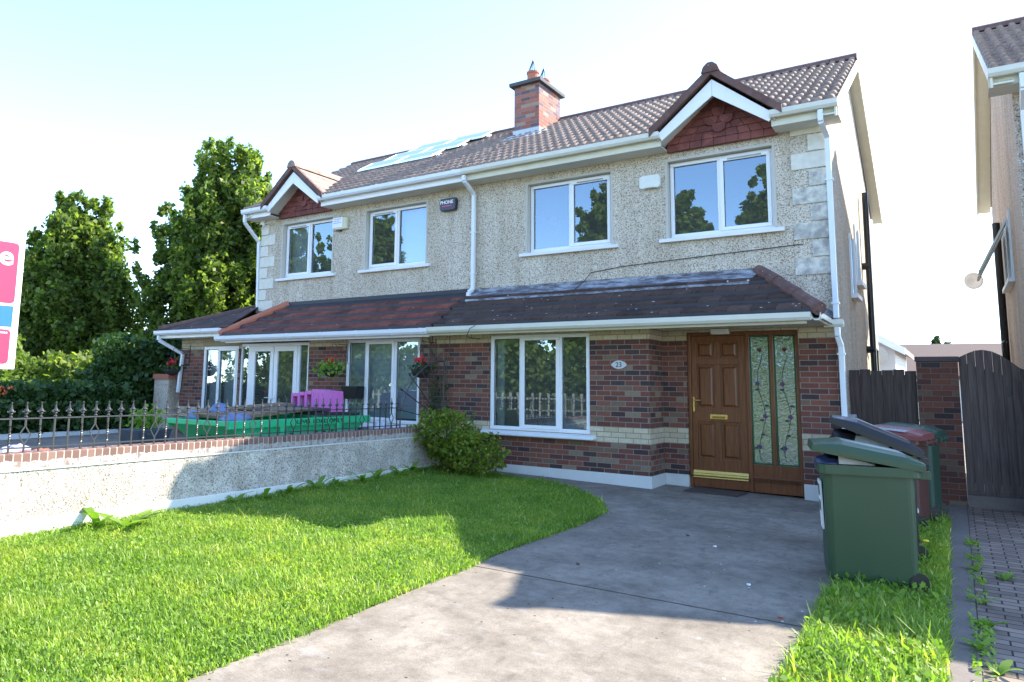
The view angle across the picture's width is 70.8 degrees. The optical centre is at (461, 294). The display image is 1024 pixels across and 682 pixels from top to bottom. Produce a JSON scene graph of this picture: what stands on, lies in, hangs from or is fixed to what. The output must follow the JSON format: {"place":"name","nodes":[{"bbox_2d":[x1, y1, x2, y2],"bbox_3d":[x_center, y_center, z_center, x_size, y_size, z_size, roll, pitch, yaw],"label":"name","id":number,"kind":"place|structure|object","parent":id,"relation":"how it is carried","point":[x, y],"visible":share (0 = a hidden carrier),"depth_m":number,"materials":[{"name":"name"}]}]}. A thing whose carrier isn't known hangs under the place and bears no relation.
{"place":"outdoors","nodes":[
{"label":"outdoors","id":0,"kind":"place"},
{"bbox_2d":[0,432,189,449],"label":"neighbour driveway","id":1,"kind":"structure","parent":0,"point":[61,440],"depth_m":14.35,"materials":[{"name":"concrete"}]},
{"bbox_2d":[0,235,25,368],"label":"agent board","id":2,"kind":"object","parent":1,"relation":"on","point":[12,251],"visible":1,"depth_m":7.03,"materials":[{"name":"white paint"}]},
{"bbox_2d":[0,443,48,451],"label":"packaging","id":3,"kind":"object","parent":1,"relation":"on","point":[18,445],"visible":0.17,"depth_m":9.94,"materials":[{"name":"grey plastic"}]},
{"bbox_2d":[118,403,171,444],"bbox_3d":[-5.544,2.370,12.656,0.757,0.919,0.679,-4,-9,34],"label":"planter","id":4,"kind":"object","parent":1,"relation":"on","point":[136,432],"visible":0.63,"depth_m":12.54,"materials":[{"name":"grey stone"}]},
{"bbox_2d":[167,414,369,439],"bbox_3d":[-2.929,2.308,11.351,1.365,0.764,3.120,-3,-8,31],"label":"skip","id":5,"kind":"object","parent":1,"relation":"on","point":[181,426],"visible":0.32,"depth_m":10.53,"materials":[{"name":"green paint"}]},
{"bbox_2d":[185,410,199,419],"bbox_3d":[-3.944,1.787,10.539,0.200,0.200,0.195,-4,-9,34],"label":"ball","id":6,"kind":"object","parent":5,"relation":"in","point":[191,416],"visible":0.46,"depth_m":10.47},
{"bbox_2d":[218,413,251,420],"bbox_3d":[-3.244,1.795,10.336,0.532,0.222,0.441,-4,-9,34],"label":"rubbish bag","id":7,"kind":"object","parent":5,"relation":"in","point":[231,417],"visible":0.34,"depth_m":10.20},
{"bbox_2d":[199,406,311,418],"bbox_3d":[-3.201,1.810,11.083,0.900,0.150,1.600,-3,-8,31],"label":"board","id":8,"kind":"object","parent":7,"relation":"on","point":[258,414],"visible":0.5,"depth_m":10.84,"materials":[{"name":"wood"}]},
{"bbox_2d":[209,402,228,420],"bbox_3d":[-3.623,1.747,10.755,0.284,0.270,0.316,-4,-9,34],"label":"rubbish bag","id":9,"kind":"object","parent":8,"relation":"on","point":[212,409],"visible":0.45,"depth_m":10.69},
{"bbox_2d":[181,402,292,414],"bbox_3d":[-3.485,1.792,11.379,0.290,0.150,2.000,-3,-8,31],"label":"board","id":10,"kind":"object","parent":8,"relation":"on","point":[231,408],"visible":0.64,"depth_m":11.37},
{"bbox_2d":[238,406,328,412],"bbox_3d":[-2.830,1.872,11.733,0.850,0.080,1.700,-3,-8,31],"label":"board","id":11,"kind":"object","parent":8,"relation":"on","point":[259,409],"visible":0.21,"depth_m":11.29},
{"bbox_2d":[288,411,359,415],"bbox_3d":[-2.459,1.994,12.185,1.000,0.080,1.080,-3,-8,31],"label":"door panel scrap","id":12,"kind":"object","parent":5,"relation":"in","point":[327,413],"depth_m":11.77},
{"bbox_2d":[291,393,297,405],"bbox_3d":[-2.812,1.865,12.563,0.166,0.300,0.300,-4,-9,34],"label":"plastic crate","id":13,"kind":"object","parent":12,"relation":"on","point":[294,396],"visible":0.27,"depth_m":12.48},
{"bbox_2d":[298,392,304,406],"bbox_3d":[-2.672,1.845,12.469,0.166,0.320,0.300,-4,-9,34],"label":"plastic crate","id":14,"kind":"object","parent":12,"relation":"on","point":[301,395],"visible":0.27,"depth_m":12.38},
{"bbox_2d":[305,391,311,406],"bbox_3d":[-2.531,1.825,12.374,0.166,0.340,0.300,-4,-9,34],"label":"plastic crate","id":15,"kind":"object","parent":12,"relation":"on","point":[308,395],"visible":0.19,"depth_m":12.29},
{"bbox_2d":[311,389,342,411],"bbox_3d":[-2.272,1.792,12.195,0.460,0.370,0.308,-4,-9,34],"label":"plastic crate","id":16,"kind":"object","parent":12,"relation":"on","point":[319,395],"visible":0.66,"depth_m":12.09,"materials":[{"name":"plastic"}]},
{"bbox_2d":[374,420,392,428],"bbox_3d":[-1.354,2.566,12.200,0.553,0.874,0.478,1,-7,1],"label":"white sack","id":17,"kind":"object","parent":1,"relation":"on","point":[381,423],"visible":0.19,"depth_m":12.15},
{"bbox_2d":[420,336,451,426],"bbox_3d":[-0.449,1.773,12.263,0.719,2.165,0.127,-4,-9,34],"label":"climbing plant","id":18,"kind":"object","parent":1,"relation":"on","point":[432,403],"visible":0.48,"depth_m":12.31,"materials":[{"name":"green plant"}]},
{"bbox_2d":[0,463,608,681],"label":"lawn grass","id":19,"kind":"structure","parent":0,"point":[313,546],"depth_m":5.72,"materials":[{"name":"plant"}]},
{"bbox_2d":[73,507,123,527],"bbox_3d":[-3.522,2.130,6.807,0.597,0.215,0.346,-4,-9,34],"label":"dock weed","id":20,"kind":"object","parent":19,"relation":"on","point":[91,513],"visible":0.83,"depth_m":6.84,"materials":[{"name":"green plant"}]},
{"bbox_2d":[97,509,165,526],"bbox_3d":[-3.175,2.160,6.882,0.635,0.189,0.646,7,-9,-40],"label":"dock weed","id":21,"kind":"object","parent":19,"relation":"on","point":[141,516],"visible":0.8,"depth_m":6.94,"materials":[{"name":"green plant"}]},
{"bbox_2d":[224,491,253,502],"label":"dandelion","id":22,"kind":"object","parent":19,"relation":"on","point":[232,499],"visible":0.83,"depth_m":8.25,"materials":[{"name":"green plant"}]},
{"bbox_2d":[256,488,271,498],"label":"dandelion","id":23,"kind":"object","parent":19,"relation":"on","point":[265,493],"visible":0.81,"depth_m":8.55,"materials":[{"name":"green plant"}]},
{"bbox_2d":[279,482,309,492],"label":"dandelion","id":24,"kind":"object","parent":19,"relation":"on","point":[289,489],"visible":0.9,"depth_m":8.94,"materials":[{"name":"green plant"}]},
{"bbox_2d":[0,465,604,681],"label":"clover","id":25,"kind":"object","parent":19,"relation":"on","point":[163,629],"visible":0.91,"depth_m":5.88,"materials":[{"name":"green plant"}]},
{"bbox_2d":[304,475,333,487],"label":"dandelion","id":26,"kind":"object","parent":19,"relation":"on","point":[320,480],"visible":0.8,"depth_m":9.33,"materials":[{"name":"green plant"}]},
{"bbox_2d":[347,471,378,481],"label":"dandelion","id":27,"kind":"object","parent":19,"relation":"on","point":[362,478],"visible":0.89,"depth_m":9.95,"materials":[{"name":"green plant"}]},
{"bbox_2d":[368,469,386,477],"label":"dandelion","id":28,"kind":"object","parent":19,"relation":"on","point":[377,472],"visible":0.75,"depth_m":10.31,"materials":[{"name":"green plant"}]},
{"bbox_2d":[390,466,415,474],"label":"dandelion","id":29,"kind":"object","parent":19,"relation":"on","point":[397,471],"visible":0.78,"depth_m":10.60,"materials":[{"name":"green plant"}]},
{"bbox_2d":[406,407,510,475],"bbox_3d":[-0.023,2.248,11.045,1.881,1.016,1.012,-6,-10,44],"label":"shrub","id":30,"kind":"object","parent":19,"relation":"on","point":[451,454],"visible":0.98,"depth_m":10.89,"materials":[{"name":"green plant"}]},
{"bbox_2d":[186,566,803,681],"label":"concrete driveway","id":31,"kind":"structure","parent":0,"point":[476,624],"depth_m":4.31,"materials":[{"name":"concrete"}]},
{"bbox_2d":[0,0,1023,344],"label":"sky","id":32,"kind":"structure","parent":0,"point":[117,99],"materials":[{"name":"white"}]},
{"bbox_2d":[183,421,983,681],"bbox_3d":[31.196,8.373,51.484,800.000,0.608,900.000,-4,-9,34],"label":"ground","id":33,"kind":"structure","parent":0,"point":[672,602],"depth_m":5.30,"materials":[{"name":"concrete"}]},
{"bbox_2d":[0,334,43,383],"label":"shrub","id":34,"kind":"object","parent":33,"relation":"on","point":[24,361],"visible":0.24,"depth_m":18.15,"materials":[{"name":"green plant"}]},
{"bbox_2d":[12,349,105,406],"bbox_3d":[-10.606,2.426,19.044,3.874,2.063,2.764,1,-7,2],"label":"shrub","id":35,"kind":"object","parent":33,"relation":"on","point":[64,365],"visible":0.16,"depth_m":18.34,"materials":[{"name":"green plant"}]},
{"bbox_2d":[0,429,117,439],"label":"kerb wall","id":36,"kind":"structure","parent":33,"relation":"on","point":[35,435],"depth_m":15.03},
{"bbox_2d":[0,376,152,433],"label":"hedge","id":37,"kind":"object","parent":33,"relation":"on","point":[35,393],"visible":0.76,"depth_m":15.49,"materials":[{"name":"green plant"}]},
{"bbox_2d":[17,189,149,371],"bbox_3d":[-12.778,0.170,23.892,4.751,7.504,4.787,2,-7,-8],"label":"tree","id":38,"kind":"object","parent":33,"relation":"on","point":[77,284],"visible":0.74,"depth_m":22.68,"materials":[{"name":"green plant"}]},
{"bbox_2d":[88,330,146,353],"bbox_3d":[-9.988,2.351,21.095,1.967,2.562,1.613,-4,-9,34],"label":"shrub","id":39,"kind":"object","parent":33,"relation":"on","point":[105,336],"visible":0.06,"depth_m":20.87,"materials":[{"name":"green plant"}]},
{"bbox_2d":[74,331,181,414],"bbox_3d":[-7.641,2.099,18.019,3.556,2.525,2.509,2,-7,-7],"label":"shrub","id":40,"kind":"object","parent":33,"relation":"on","point":[126,360],"visible":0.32,"depth_m":17.33,"materials":[{"name":"green plant"}]},
{"bbox_2d":[153,374,178,432],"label":"gate pillar","id":41,"kind":"structure","parent":33,"relation":"on","point":[165,385],"depth_m":16.78,"materials":[{"name":"concrete"}]},
{"bbox_2d":[126,136,272,340],"bbox_3d":[-7.300,-0.635,23.645,5.846,9.191,6.312,-4,-9,34],"label":"tree","id":42,"kind":"object","parent":33,"relation":"on","point":[208,255],"visible":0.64,"depth_m":22.07,"materials":[{"name":"green plant"}]},
{"bbox_2d":[0,426,450,537],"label":"garden wall","id":43,"kind":"structure","parent":33,"relation":"on","point":[50,488],"depth_m":7.80,"materials":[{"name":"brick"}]},
{"bbox_2d":[0,398,400,452],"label":"railing","id":44,"kind":"object","parent":43,"relation":"on","point":[11,411],"visible":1,"depth_m":8.03,"materials":[{"name":"metal"}]},
{"bbox_2d":[398,353,444,427],"bbox_3d":[-0.631,1.505,11.591,0.036,1.219,1.217,-4,-9,34],"label":"iron trellis","id":45,"kind":"object","parent":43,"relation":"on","point":[416,375],"visible":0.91,"depth_m":11.74,"materials":[{"name":"metal"}]},
{"bbox_2d":[153,60,564,433],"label":"house","id":46,"kind":"structure","parent":33,"relation":"on","point":[382,282],"depth_m":14.68,"materials":[{"name":"concrete"}]},
{"bbox_2d":[159,345,190,375],"bbox_3d":[-6.376,1.446,15.984,0.646,0.690,0.542,4,-8,-22],"label":"hanging basket","id":47,"kind":"object","parent":46,"relation":"hanging from","point":[172,369],"visible":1,"depth_m":15.93,"materials":[{"name":"metal"}]},
{"bbox_2d":[201,346,238,408],"bbox_3d":[-5.263,1.843,15.718,1.200,1.430,0.098,-4,-9,34],"label":"window","id":48,"kind":"structure","parent":46,"relation":"in","point":[220,349],"depth_m":15.75,"materials":[{"name":"plastic"}]},
{"bbox_2d":[285,219,332,277],"bbox_3d":[-3.260,-0.995,15.530,1.495,1.175,0.090,-4,-9,34],"label":"window","id":49,"kind":"structure","parent":46,"relation":"in","point":[311,225],"depth_m":15.56,"materials":[{"name":"plastic"}]},
{"bbox_2d":[311,343,347,379],"bbox_3d":[-2.453,1.199,13.283,0.725,0.751,0.660,2,-7,-9],"label":"hanging basket","id":50,"kind":"object","parent":46,"relation":"hanging from","point":[330,367],"visible":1,"depth_m":13.17,"materials":[{"name":"metal"}]},
{"bbox_2d":[332,217,348,231],"bbox_3d":[-2.498,-1.460,14.878,0.390,0.280,0.091,-4,-9,34],"label":"alarm box","id":51,"kind":"object","parent":46,"relation":"attached to","point":[339,224],"visible":1,"depth_m":14.84,"materials":[{"name":"white paint"}]},
{"bbox_2d":[341,386,363,398],"bbox_3d":[-2.022,1.809,13.318,0.425,0.240,0.198,-4,-9,34],"label":"planter","id":52,"kind":"object","parent":46,"relation":"attached to","point":[352,392],"visible":0.86,"depth_m":13.23,"materials":[{"name":"black plastic"}]},
{"bbox_2d":[357,156,405,171],"bbox_3d":[-1.830,-3.039,16.647,1.070,0.351,0.517,-4,-9,34],"label":"solar panel","id":53,"kind":"object","parent":46,"relation":"on","point":[380,164],"visible":0.87,"depth_m":16.58,"materials":[{"name":"white"}]},
{"bbox_2d":[345,338,419,424],"bbox_3d":[-1.444,1.565,13.136,1.765,1.518,0.098,-4,-9,34],"label":"window","id":54,"kind":"structure","parent":46,"relation":"in","point":[395,342],"depth_m":13.03,"materials":[{"name":"plastic"}]},
{"bbox_2d":[368,204,425,268],"bbox_3d":[-1.239,-1.136,14.156,1.510,1.175,0.090,-4,-9,34],"label":"window","id":55,"kind":"structure","parent":46,"relation":"in","point":[397,212],"depth_m":14.19,"materials":[{"name":"plastic"}]},
{"bbox_2d":[383,147,430,160],"bbox_3d":[-1.278,-3.312,16.951,1.070,0.350,0.517,-4,-9,34],"label":"solar panel","id":56,"kind":"object","parent":46,"relation":"on","point":[407,153],"visible":0.73,"depth_m":16.97,"materials":[{"name":"white"}]},
{"bbox_2d":[394,148,445,163],"bbox_3d":[-0.880,-3.105,16.002,1.190,0.351,0.517,-4,-9,34],"label":"solar panel","id":57,"kind":"object","parent":46,"relation":"on","point":[427,154],"visible":0.99,"depth_m":15.93,"materials":[{"name":"white"}]},
{"bbox_2d":[404,338,437,377],"bbox_3d":[-0.608,1.054,12.144,0.652,0.690,0.549,7,-9,-39],"label":"hanging basket","id":58,"kind":"object","parent":46,"relation":"hanging from","point":[417,369],"visible":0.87,"depth_m":12.03,"materials":[{"name":"metal"}]},
{"bbox_2d":[408,138,454,151],"bbox_3d":[-0.727,-3.584,17.256,1.070,0.350,0.517,-4,-9,34],"label":"solar panel","id":59,"kind":"object","parent":46,"relation":"on","point":[432,144],"visible":0.71,"depth_m":17.26,"materials":[{"name":"white"}]},
{"bbox_2d":[420,138,470,152],"bbox_3d":[-0.329,-3.378,16.306,1.190,0.350,0.517,-4,-9,34],"label":"solar panel","id":60,"kind":"object","parent":46,"relation":"on","point":[452,145],"visible":0.81,"depth_m":16.25,"materials":[{"name":"white"}]},
{"bbox_2d":[440,197,457,211],"bbox_3d":[-0.236,-1.675,13.346,0.369,0.235,0.095,-4,-9,34],"label":"alarm box","id":61,"kind":"object","parent":46,"relation":"attached to","point":[448,204],"visible":1,"depth_m":13.29,"materials":[{"name":"black plastic"}]},
{"bbox_2d":[444,129,493,143],"bbox_3d":[0.222,-3.650,16.611,1.190,0.350,0.517,-4,-9,34],"label":"solar panel","id":62,"kind":"object","parent":46,"relation":"on","point":[484,134],"visible":0.82,"depth_m":16.52,"materials":[{"name":"white"}]},
{"bbox_2d":[426,52,882,500],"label":"house","id":63,"kind":"structure","parent":33,"relation":"on","point":[733,374],"depth_m":10.74,"materials":[{"name":"concrete"}]},
{"bbox_2d":[490,333,589,433],"bbox_3d":[1.222,1.380,11.324,1.765,1.518,0.098,-4,-9,34],"label":"window","id":64,"kind":"structure","parent":63,"relation":"in","point":[559,338],"depth_m":11.23,"materials":[{"name":"plastic"}]},
{"bbox_2d":[531,174,610,252],"bbox_3d":[1.836,-1.350,12.067,1.510,1.175,0.090,-4,-9,34],"label":"window","id":65,"kind":"structure","parent":63,"relation":"in","point":[571,183],"depth_m":12.01,"materials":[{"name":"plastic"}]},
{"bbox_2d":[611,361,626,368],"bbox_3d":[2.312,1.025,10.545,0.235,0.124,0.022,-4,-9,34],"label":"house number plate","id":66,"kind":"object","parent":63,"relation":"attached to","point":[618,364],"visible":1,"depth_m":10.54,"materials":[{"name":"white ceramic"}]},
{"bbox_2d":[639,174,660,189],"bbox_3d":[2.937,-1.753,11.179,0.330,0.213,0.080,-4,-9,34],"label":"alarm box","id":67,"kind":"object","parent":63,"relation":"attached to","point":[649,181],"visible":1,"depth_m":11.14,"materials":[{"name":"plastic"}]},
{"bbox_2d":[574,244,802,289],"bbox_3d":[3.234,-0.374,10.704,3.405,0.489,0.191,-4,-9,34],"label":"cable","id":68,"kind":"object","parent":63,"relation":"on","point":[687,258],"visible":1,"depth_m":10.71,"materials":[{"name":"black plastic"}]},
{"bbox_2d":[691,335,749,490],"bbox_3d":[3.698,1.668,10.307,0.768,2.166,0.104,-4,-9,34],"label":"door","id":69,"kind":"structure","parent":63,"relation":"in","point":[718,364],"depth_m":10.31,"materials":[{"name":"brown wood"}]},
{"bbox_2d":[670,148,774,237],"bbox_3d":[3.857,-1.491,10.693,1.495,1.175,0.090,-4,-9,34],"label":"window","id":70,"kind":"structure","parent":63,"relation":"in","point":[720,160],"depth_m":10.63,"materials":[{"name":"plastic"}]},
{"bbox_2d":[848,233,862,301],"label":"side window","id":71,"kind":"structure","parent":63,"relation":"in","point":[855,296],"depth_m":11.53,"materials":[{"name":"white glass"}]},
{"bbox_2d":[853,224,866,289],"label":"side window","id":72,"kind":"structure","parent":63,"relation":"in","point":[861,285],"depth_m":12.29,"materials":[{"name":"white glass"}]},
{"bbox_2d":[476,470,832,626],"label":"concrete forecourt","id":73,"kind":"structure","parent":33,"relation":"on","point":[637,541],"depth_m":6.55,"materials":[{"name":"concrete"}]},
{"bbox_2d":[683,486,747,496],"bbox_3d":[3.506,2.715,9.909,0.740,0.035,0.470,-4,-9,34],"label":"doormat","id":74,"kind":"object","parent":73,"relation":"on","point":[705,490],"visible":1,"depth_m":9.87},
{"bbox_2d":[849,369,918,424],"bbox_3d":[5.880,1.900,9.966,0.812,1.725,0.060,-4,-9,34],"label":"wooden fence","id":75,"kind":"object","parent":33,"relation":"on","point":[882,397],"visible":0.36,"depth_m":9.99,"materials":[{"name":"wood"}]},
{"bbox_2d":[878,334,913,373],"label":"house","id":76,"kind":"structure","parent":33,"relation":"on","point":[897,354],"depth_m":25.49,"materials":[{"name":"paint"}]},
{"bbox_2d":[878,346,887,365],"bbox_3d":[14.606,2.151,25.304,0.720,0.717,0.142,-4,-9,34],"label":"satellite dish","id":77,"kind":"object","parent":76,"relation":"attached to","point":[883,356],"visible":0.26,"depth_m":25.18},
{"bbox_2d":[914,356,967,508],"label":"brick pier","id":78,"kind":"structure","parent":33,"relation":"on","point":[939,402],"depth_m":9.51,"materials":[{"name":"brick"}]},
{"bbox_2d":[959,350,1023,497],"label":"garden gate","id":79,"kind":"structure","parent":78,"relation":"attached to","point":[992,399],"depth_m":9.28,"materials":[{"name":"brown wood"}]},
{"bbox_2d":[931,335,951,343],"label":"tree","id":80,"kind":"object","parent":33,"relation":"on","point":[936,339],"visible":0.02,"depth_m":48.75,"materials":[{"name":"green plant"}]},
{"bbox_2d":[945,504,982,681],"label":"kerb path","id":81,"kind":"structure","parent":33,"relation":"on","point":[960,667],"depth_m":5.18,"materials":[{"name":"concrete"}]},
{"bbox_2d":[958,636,996,649],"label":"dandelion","id":82,"kind":"object","parent":81,"relation":"on","point":[985,641],"visible":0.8,"depth_m":4.36,"materials":[{"name":"green plant"}]},
{"bbox_2d":[968,494,1023,511],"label":"gate step","id":83,"kind":"object","parent":33,"relation":"on","point":[997,503],"visible":0.67,"depth_m":9.10,"materials":[{"name":"concrete"}]},
{"bbox_2d":[972,16,1023,380],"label":"house","id":84,"kind":"structure","parent":33,"relation":"on","point":[998,67],"depth_m":10.50,"materials":[{"name":"paint"}]},
{"bbox_2d":[964,272,983,288],"bbox_3d":[10.075,-0.277,14.121,0.099,0.335,0.340,6,-9,-37],"label":"satellite dish","id":85,"kind":"object","parent":84,"relation":"attached to","point":[971,281],"visible":0.91,"depth_m":14.14,"materials":[{"name":"white paint"}]},
{"bbox_2d":[977,227,1011,293],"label":"side window","id":86,"kind":"structure","parent":84,"relation":"in","point":[1005,289],"depth_m":11.14,"materials":[{"name":"white glass"}]},
{"bbox_2d":[978,209,1014,286],"bbox_3d":[7.746,-0.654,10.455,0.399,1.030,0.720,-4,-9,34],"label":"side window","id":87,"kind":"structure","parent":84,"relation":"in","point":[1010,281],"depth_m":10.27,"materials":[{"name":"white glass"}]},
{"bbox_2d":[901,343,1001,421],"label":"house","id":88,"kind":"structure","parent":0,"point":[928,350],"depth_m":39.30,"materials":[{"name":"paint"}]},
{"bbox_2d":[964,446,1020,505],"bbox_3d":[10.014,3.463,14.812,2.060,0.054,13.000,-4,-9,34],"label":"side passage","id":89,"kind":"object","parent":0,"point":[966,478],"depth_m":11.72,"materials":[{"name":"concrete"}]},
{"bbox_2d":[967,506,1023,681],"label":"block paving","id":90,"kind":"structure","parent":0,"point":[998,535],"depth_m":5.79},
{"bbox_2d":[963,562,982,570],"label":"dandelion","id":91,"kind":"object","parent":90,"relation":"on","point":[977,566],"visible":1,"depth_m":6.16,"materials":[{"name":"green plant"}]},
{"bbox_2d":[963,536,998,681],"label":"weeds","id":92,"kind":"object","parent":90,"relation":"on","point":[989,632],"visible":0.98,"depth_m":4.63,"materials":[{"name":"green plant"}]},
{"bbox_2d":[962,591,1000,604],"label":"dandelion","id":93,"kind":"object","parent":90,"relation":"on","point":[982,602],"visible":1,"depth_m":5.23,"materials":[{"name":"green plant"}]},
{"bbox_2d":[977,617,1007,628],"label":"dandelion","id":94,"kind":"object","parent":90,"relation":"on","point":[987,620],"visible":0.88,"depth_m":4.71,"materials":[{"name":"green plant"}]},
{"bbox_2d":[988,660,1021,675],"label":"dandelion","id":95,"kind":"object","parent":90,"relation":"on","point":[1003,667],"visible":1,"depth_m":3.99,"materials":[{"name":"green plant"}]},
{"bbox_2d":[994,572,1020,579],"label":"dandelion","id":96,"kind":"object","parent":90,"relation":"on","point":[1006,576],"visible":1,"depth_m":5.89,"materials":[{"name":"green plant"}]},
{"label":"verge soil","id":97,"kind":"structure","parent":0,"visible":0},
{"bbox_2d":[768,510,948,681],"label":"verge weeds","id":98,"kind":"object","parent":97,"relation":"on","point":[849,615],"visible":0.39,"depth_m":4.53,"materials":[{"name":"green plant"}]},
{"bbox_2d":[758,512,959,681],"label":"verge grass","id":99,"kind":"structure","parent":97,"relation":"on","point":[917,619],"depth_m":4.41,"materials":[{"name":"plant"}]},
{"bbox_2d":[894,645,950,658],"bbox_3d":[2.595,2.060,4.086,0.296,0.091,0.224,1,-7,-2],"label":"dandelion","id":100,"kind":"object","parent":99,"relation":"on","point":[914,657],"visible":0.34,"depth_m":4.11,"materials":[{"name":"green plant"}]},
{"bbox_2d":[905,594,954,603],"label":"dandelion","id":101,"kind":"object","parent":99,"relation":"on","point":[946,600],"visible":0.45,"depth_m":5.15,"materials":[{"name":"green plant"}]},
{"bbox_2d":[807,437,930,591],"bbox_3d":[3.287,1.737,5.803,0.821,1.119,0.610,-2,-8,22],"label":"wheelie bin","id":102,"kind":"object","parent":97,"relation":"on","point":[868,519],"visible":0.95,"depth_m":5.57,"materials":[{"name":"green plastic"}]},
{"bbox_2d":[814,453,844,466],"bbox_3d":[3.059,1.381,5.957,0.248,0.158,0.431,-4,-9,34],"label":"rubbish bag","id":103,"kind":"object","parent":102,"relation":"in","point":[824,458],"visible":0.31,"depth_m":5.83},
{"bbox_2d":[838,456,874,465],"bbox_3d":[3.187,1.330,5.820,0.251,0.070,0.350,-2,-8,24],"label":"paper scrap","id":104,"kind":"object","parent":102,"relation":"on","point":[845,460],"visible":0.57,"depth_m":5.69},
{"bbox_2d":[829,414,929,560],"bbox_3d":[3.911,1.775,6.727,0.782,1.261,0.610,-3,-8,26],"label":"wheelie bin","id":105,"kind":"object","parent":97,"relation":"on","point":[883,436],"visible":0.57,"depth_m":6.51,"materials":[{"name":"black plastic"}]},
{"bbox_2d":[830,428,855,440],"bbox_3d":[3.641,1.395,6.838,0.283,0.243,0.457,-4,-9,34],"label":"rubbish bag","id":106,"kind":"object","parent":105,"relation":"in","point":[844,434],"visible":0.35,"depth_m":6.74,"materials":[{"name":"black plastic"}]},
{"bbox_2d":[854,434,891,448],"bbox_3d":[3.880,1.388,6.764,0.280,0.130,0.350,-4,-9,34],"label":"cardboard box","id":107,"kind":"object","parent":105,"relation":"on","point":[861,438],"visible":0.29,"depth_m":6.64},
{"bbox_2d":[856,424,937,526],"bbox_3d":[4.936,2.037,8.176,0.786,1.084,0.610,-6,-10,44],"label":"wheelie bin","id":108,"kind":"object","parent":97,"relation":"on","point":[921,439],"visible":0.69,"depth_m":7.92,"materials":[{"name":"brown plastic"}]},
{"bbox_2d":[879,427,906,431],"bbox_3d":[4.858,1.511,8.120,0.305,0.050,0.382,7,-9,-39],"label":"paper scrap","id":109,"kind":"object","parent":108,"relation":"on","point":[899,430],"visible":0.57,"depth_m":7.97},
{"bbox_2d":[877,422,949,516],"bbox_3d":[5.438,2.104,8.713,0.786,1.084,0.610,-6,-10,42],"label":"wheelie bin","id":110,"kind":"object","parent":97,"relation":"on","point":[937,506],"visible":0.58,"depth_m":8.46,"materials":[{"name":"green plastic"}]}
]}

